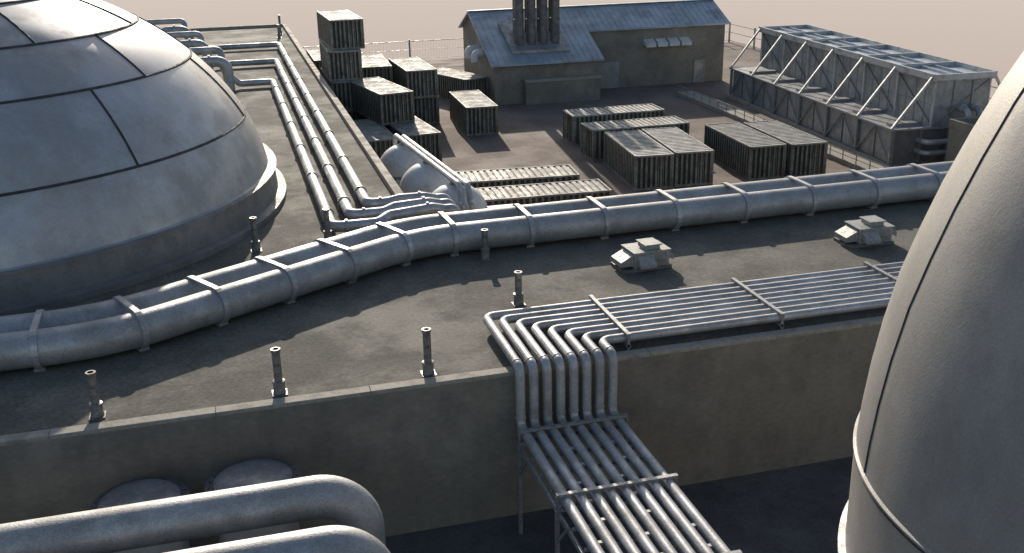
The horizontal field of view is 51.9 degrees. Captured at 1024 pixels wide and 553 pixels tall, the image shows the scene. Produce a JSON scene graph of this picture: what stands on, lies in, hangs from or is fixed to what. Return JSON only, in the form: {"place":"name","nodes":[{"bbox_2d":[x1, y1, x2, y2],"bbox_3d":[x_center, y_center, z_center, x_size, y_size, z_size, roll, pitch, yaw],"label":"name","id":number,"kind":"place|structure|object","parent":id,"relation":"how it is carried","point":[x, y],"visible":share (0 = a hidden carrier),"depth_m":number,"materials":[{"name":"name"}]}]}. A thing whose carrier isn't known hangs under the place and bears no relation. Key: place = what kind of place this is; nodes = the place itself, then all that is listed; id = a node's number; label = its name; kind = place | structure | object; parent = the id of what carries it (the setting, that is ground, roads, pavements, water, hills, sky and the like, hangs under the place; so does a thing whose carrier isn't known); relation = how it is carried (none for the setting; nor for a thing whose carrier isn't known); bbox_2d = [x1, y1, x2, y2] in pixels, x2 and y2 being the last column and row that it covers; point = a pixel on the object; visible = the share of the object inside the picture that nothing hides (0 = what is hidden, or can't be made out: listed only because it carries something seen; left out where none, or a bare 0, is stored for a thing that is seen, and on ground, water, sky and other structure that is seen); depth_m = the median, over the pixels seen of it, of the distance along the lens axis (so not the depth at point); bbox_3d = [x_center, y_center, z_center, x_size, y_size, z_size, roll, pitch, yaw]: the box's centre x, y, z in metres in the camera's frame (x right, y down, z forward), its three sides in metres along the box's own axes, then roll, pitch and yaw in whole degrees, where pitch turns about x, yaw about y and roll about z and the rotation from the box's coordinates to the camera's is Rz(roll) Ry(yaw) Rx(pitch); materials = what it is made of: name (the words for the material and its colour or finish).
{"place":"outdoors","nodes":[
{"label":"outdoors","id":0,"kind":"place"},
{"bbox_2d":[347,110,366,119],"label":"shipping container","id":1,"kind":"object","parent":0,"point":[354,115],"visible":0.03,"depth_m":76.92,"materials":[{"name":"grey metal"}]},
{"bbox_2d":[321,68,363,110],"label":"shipping container","id":2,"kind":"object","parent":1,"relation":"on","point":[341,90],"visible":0.33,"depth_m":76.19,"materials":[{"name":"grey metal"}]},
{"bbox_2d":[319,40,362,81],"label":"shipping container","id":3,"kind":"object","parent":2,"relation":"on","point":[341,65],"visible":0.72,"depth_m":75.83,"materials":[{"name":"grey metal"}]},
{"bbox_2d":[316,9,364,49],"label":"shipping container","id":4,"kind":"object","parent":3,"relation":"on","point":[340,29],"visible":1,"depth_m":75.89,"materials":[{"name":"grey metal"}]},
{"bbox_2d":[101,0,1023,100],"label":"sky","id":5,"kind":"structure","parent":0,"point":[989,34],"materials":[{"name":"beige"}]},
{"bbox_2d":[458,0,729,104],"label":"industrial building","id":6,"kind":"structure","parent":0,"point":[545,51],"depth_m":93.24,"materials":[{"name":"concrete"}]},
{"bbox_2d":[464,37,704,88],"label":"doors and hoods","id":7,"kind":"structure","parent":6,"relation":"in","point":[609,70],"depth_m":94.66,"materials":[{"name":"metal"}]},
{"bbox_2d":[385,456,852,552],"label":"pavement","id":8,"kind":"structure","parent":0,"point":[797,509],"depth_m":29.97,"materials":[{"name":"concrete"}]},
{"bbox_2d":[89,477,190,552],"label":"flanged vessel","id":9,"kind":"object","parent":8,"relation":"on","point":[142,490],"visible":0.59,"depth_m":25.57,"materials":[{"name":"grey metal"}]},
{"bbox_2d":[0,475,389,552],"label":"elbow pipeline","id":10,"kind":"object","parent":8,"relation":"on","point":[352,508],"visible":1,"depth_m":21.95,"materials":[{"name":"metal"}]},
{"bbox_2d":[204,458,301,542],"bbox_3d":[-6.396,6.555,26.644,2.360,3.535,2.360,-7,21,-14],"label":"flanged vessel","id":11,"kind":"object","parent":8,"relation":"on","point":[253,471],"visible":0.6,"depth_m":26.02,"materials":[{"name":"grey metal"}]},
{"bbox_2d":[483,261,903,552],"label":"pipe rack","id":12,"kind":"object","parent":8,"relation":"on","point":[625,320],"visible":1,"depth_m":29.17,"materials":[{"name":"metal"}]},
{"bbox_2d":[837,51,1023,552],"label":"storage silo","id":13,"kind":"object","parent":8,"relation":"on","point":[938,452],"visible":1,"depth_m":17.10,"materials":[{"name":"grey metal"}]},
{"bbox_2d":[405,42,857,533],"bbox_3d":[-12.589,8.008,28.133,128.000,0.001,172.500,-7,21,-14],"label":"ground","id":14,"kind":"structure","parent":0,"point":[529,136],"depth_m":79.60,"materials":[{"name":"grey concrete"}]},
{"bbox_2d":[353,119,392,157],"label":"shipping container","id":15,"kind":"object","parent":14,"relation":"on","point":[378,137],"visible":0.35,"depth_m":68.76,"materials":[{"name":"grey metal"}]},
{"bbox_2d":[348,77,414,125],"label":"shipping container","id":16,"kind":"object","parent":15,"relation":"on","point":[380,101],"visible":1,"depth_m":72.13,"materials":[{"name":"grey metal"}]},
{"bbox_2d":[380,142,422,185],"bbox_3d":[-5.742,-5.103,56.982,3.080,4.450,3.080,-7,21,-14],"label":"storage tank","id":17,"kind":"object","parent":14,"relation":"on","point":[400,159],"visible":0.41,"depth_m":55.46,"materials":[{"name":"metal"}]},
{"bbox_2d":[384,116,441,161],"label":"shipping container","id":18,"kind":"object","parent":14,"relation":"on","point":[423,135],"visible":0.44,"depth_m":69.53,"materials":[{"name":"grey metal"}]},
{"bbox_2d":[399,160,449,215],"bbox_3d":[-4.164,-3.705,53.099,3.080,4.450,3.080,-7,21,-14],"label":"storage tank","id":19,"kind":"object","parent":14,"relation":"on","point":[423,176],"visible":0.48,"depth_m":51.65,"materials":[{"name":"metal"}]},
{"bbox_2d":[414,96,439,123],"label":"shipping container","id":20,"kind":"object","parent":14,"relation":"on","point":[426,110],"visible":0.26,"depth_m":81.50,"materials":[{"name":"grey metal"}]},
{"bbox_2d":[388,57,437,97],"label":"shipping container","id":21,"kind":"object","parent":20,"relation":"on","point":[417,76],"visible":0.82,"depth_m":80.77,"materials":[{"name":"grey metal"}]},
{"bbox_2d":[393,134,512,210],"bbox_3d":[-3.671,-3.516,52.179,2.134,4.714,13.991,-11,22,-25],"label":"tank header pipe","id":22,"kind":"object","parent":14,"relation":"on","point":[449,174],"visible":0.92,"depth_m":49.45,"materials":[{"name":"metal"}]},
{"bbox_2d":[433,181,486,210],"bbox_3d":[-2.586,-2.307,49.217,3.080,4.450,3.080,-7,21,-14],"label":"storage tank","id":23,"kind":"object","parent":14,"relation":"on","point":[450,189],"visible":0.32,"depth_m":48.08,"materials":[{"name":"metal"}]},
{"bbox_2d":[436,67,488,99],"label":"shipping container","id":24,"kind":"object","parent":14,"relation":"on","point":[449,80],"visible":0.59,"depth_m":90.03,"materials":[{"name":"grey metal"}]},
{"bbox_2d":[0,23,931,547],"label":"concrete building","id":25,"kind":"structure","parent":14,"relation":"on","point":[386,425],"depth_m":30.84,"materials":[{"name":"concrete"}]},
{"bbox_2d":[85,370,106,420],"bbox_3d":[-10.652,3.004,26.790,0.400,1.250,0.400,-7,21,-14],"label":"vent pipe","id":26,"kind":"object","parent":25,"relation":"on","point":[96,408],"visible":1,"depth_m":26.74,"materials":[{"name":"metal"}]},
{"bbox_2d":[0,0,286,315],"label":"storage dome","id":27,"kind":"structure","parent":25,"relation":"on","point":[134,149],"depth_m":37.23,"materials":[{"name":"grey metal"}]},
{"bbox_2d":[249,217,261,252],"bbox_3d":[-9.574,-1.571,39.102,0.400,1.300,0.400,-7,21,-14],"label":"vent pipe","id":28,"kind":"object","parent":25,"relation":"on","point":[255,242],"visible":1,"depth_m":39.05,"materials":[{"name":"metal"}]},
{"bbox_2d":[270,347,287,397],"bbox_3d":[-6.208,2.510,27.832,0.400,1.300,0.400,-7,21,-14],"label":"vent pipe","id":29,"kind":"object","parent":25,"relation":"on","point":[279,388],"visible":1,"depth_m":27.79,"materials":[{"name":"metal"}]},
{"bbox_2d":[277,24,281,37],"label":"vent pipe","id":30,"kind":"object","parent":25,"relation":"on","point":[278,33],"visible":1,"depth_m":97.39,"materials":[{"name":"metal"}]},
{"bbox_2d":[277,15,282,34],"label":"vent pipe","id":31,"kind":"object","parent":25,"relation":"on","point":[279,21],"visible":0.71,"depth_m":99.55,"materials":[{"name":"metal"}]},
{"bbox_2d":[147,18,460,232],"bbox_3d":[-14.678,-10.082,66.621,11.020,7.259,56.769,-9,22,-21],"label":"roof pipe run","id":32,"kind":"object","parent":25,"relation":"on","point":[372,211],"visible":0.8,"depth_m":52.05,"materials":[{"name":"metal"}]},
{"bbox_2d":[322,208,331,238],"bbox_3d":[-7.064,-1.977,40.149,0.400,1.250,0.400,-7,21,-14],"label":"vent pipe","id":33,"kind":"object","parent":25,"relation":"on","point":[327,231],"visible":0.86,"depth_m":40.06,"materials":[{"name":"metal"}]},
{"bbox_2d":[420,327,436,377],"bbox_3d":[-2.316,2.061,28.780,0.400,1.350,0.400,-7,21,-14],"label":"vent pipe","id":34,"kind":"object","parent":25,"relation":"on","point":[428,366],"visible":1,"depth_m":28.74,"materials":[{"name":"metal"}]},
{"bbox_2d":[0,161,953,371],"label":"transfer pipeline","id":35,"kind":"object","parent":25,"relation":"on","point":[39,340],"visible":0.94,"depth_m":37.29,"materials":[{"name":"metal"}]},
{"bbox_2d":[479,228,491,260],"bbox_3d":[-0.974,-1.166,37.848,0.400,1.100,0.400,-7,21,-14],"label":"vent pipe","id":36,"kind":"object","parent":25,"relation":"on","point":[485,253],"visible":1,"depth_m":37.78,"materials":[{"name":"metal"}]},
{"bbox_2d":[511,270,525,306],"bbox_3d":[0.204,0.375,33.566,0.400,1.120,0.400,-7,21,-14],"label":"vent pipe","id":37,"kind":"object","parent":25,"relation":"on","point":[518,293],"visible":1,"depth_m":33.50,"materials":[{"name":"metal"}]},
{"bbox_2d":[611,237,673,273],"bbox_3d":[4.602,-0.739,36.701,2.009,0.892,1.382,-8,21,-18],"label":"rooftop ventilation unit","id":38,"kind":"object","parent":25,"relation":"on","point":[646,254],"visible":1,"depth_m":36.46,"materials":[{"name":"metal"}]},
{"bbox_2d":[833,215,896,248],"bbox_3d":[13.098,-1.653,38.747,2.009,0.892,1.382,-6,21,-13],"label":"rooftop ventilation unit","id":39,"kind":"object","parent":25,"relation":"on","point":[869,231],"visible":1,"depth_m":38.50,"materials":[{"name":"metal"}]},
{"bbox_2d":[449,90,498,135],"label":"shipping container","id":40,"kind":"object","parent":14,"relation":"on","point":[473,112],"visible":1,"depth_m":77.89,"materials":[{"name":"grey metal"}]},
{"bbox_2d":[456,164,579,187],"bbox_3d":[0.144,-4.790,59.192,6.940,2.120,2.400,-5,20,-10],"label":"shipping container","id":41,"kind":"object","parent":14,"relation":"on","point":[514,176],"visible":0.43,"depth_m":58.40,"materials":[{"name":"grey metal"}]},
{"bbox_2d":[475,179,611,205],"bbox_3d":[1.629,-3.632,55.968,6.940,2.120,2.400,-5,21,-12],"label":"shipping container","id":42,"kind":"object","parent":14,"relation":"on","point":[524,194],"visible":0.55,"depth_m":55.19,"materials":[{"name":"grey metal"}]},
{"bbox_2d":[562,103,664,145],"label":"shipping container","id":43,"kind":"object","parent":14,"relation":"on","point":[573,120],"visible":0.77,"depth_m":74.57,"materials":[{"name":"grey metal"}]},
{"bbox_2d":[581,116,689,161],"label":"shipping container","id":44,"kind":"object","parent":14,"relation":"on","point":[592,141],"visible":0.59,"depth_m":70.34,"materials":[{"name":"grey metal"}]},
{"bbox_2d":[604,130,673,190],"bbox_3d":[7.843,-7.345,65.743,2.400,2.120,6.940,-5,20,-10],"label":"shipping container","id":45,"kind":"object","parent":14,"relation":"on","point":[637,160],"visible":1,"depth_m":63.38,"materials":[{"name":"grey metal"}]},
{"bbox_2d":[302,22,996,98],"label":"perimeter fence","id":46,"kind":"object","parent":14,"relation":"on","point":[729,40],"visible":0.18,"depth_m":112.63,"materials":[{"name":"metal"}]},
{"bbox_2d":[641,127,713,186],"bbox_3d":[10.346,-7.630,66.389,2.400,2.120,6.940,-5,20,-10],"label":"shipping container","id":47,"kind":"object","parent":14,"relation":"on","point":[693,161],"visible":0.81,"depth_m":63.48,"materials":[{"name":"grey metal"}]},
{"bbox_2d":[704,122,786,180],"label":"shipping container","id":48,"kind":"object","parent":14,"relation":"on","point":[745,152],"visible":0.97,"depth_m":65.40,"materials":[{"name":"grey metal"}]},
{"bbox_2d":[676,85,888,170],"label":"walkway railing","id":49,"kind":"object","parent":14,"relation":"on","point":[846,158],"visible":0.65,"depth_m":80.26,"materials":[{"name":"metal"}]},
{"bbox_2d":[743,120,827,176],"bbox_3d":[17.480,-8.300,67.843,2.400,2.120,6.940,-6,21,-13],"label":"shipping container","id":50,"kind":"object","parent":14,"relation":"on","point":[806,154],"visible":0.72,"depth_m":64.98,"materials":[{"name":"grey metal"}]},
{"bbox_2d":[726,24,1000,167],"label":"cooling tower","id":51,"kind":"structure","parent":0,"point":[887,105],"depth_m":72.68,"materials":[{"name":"metal"}]},
{"bbox_2d":[945,116,979,161],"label":"pump house","id":52,"kind":"structure","parent":0,"point":[960,129],"depth_m":62.84,"materials":[{"name":"concrete"}]},
{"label":"shipping container","id":53,"kind":"object","parent":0,"visible":0},
{"bbox_2d":[361,54,392,81],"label":"shipping container","id":54,"kind":"object","parent":53,"relation":"on","point":[377,65],"visible":0.39,"depth_m":82.51,"materials":[{"name":"grey metal"}]},
{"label":"shipping container","id":55,"kind":"object","parent":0,"visible":0},
{"bbox_2d":[306,49,320,73],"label":"shipping container","id":56,"kind":"object","parent":55,"relation":"on","point":[314,55],"visible":0.22,"depth_m":87.84,"materials":[{"name":"grey metal"}]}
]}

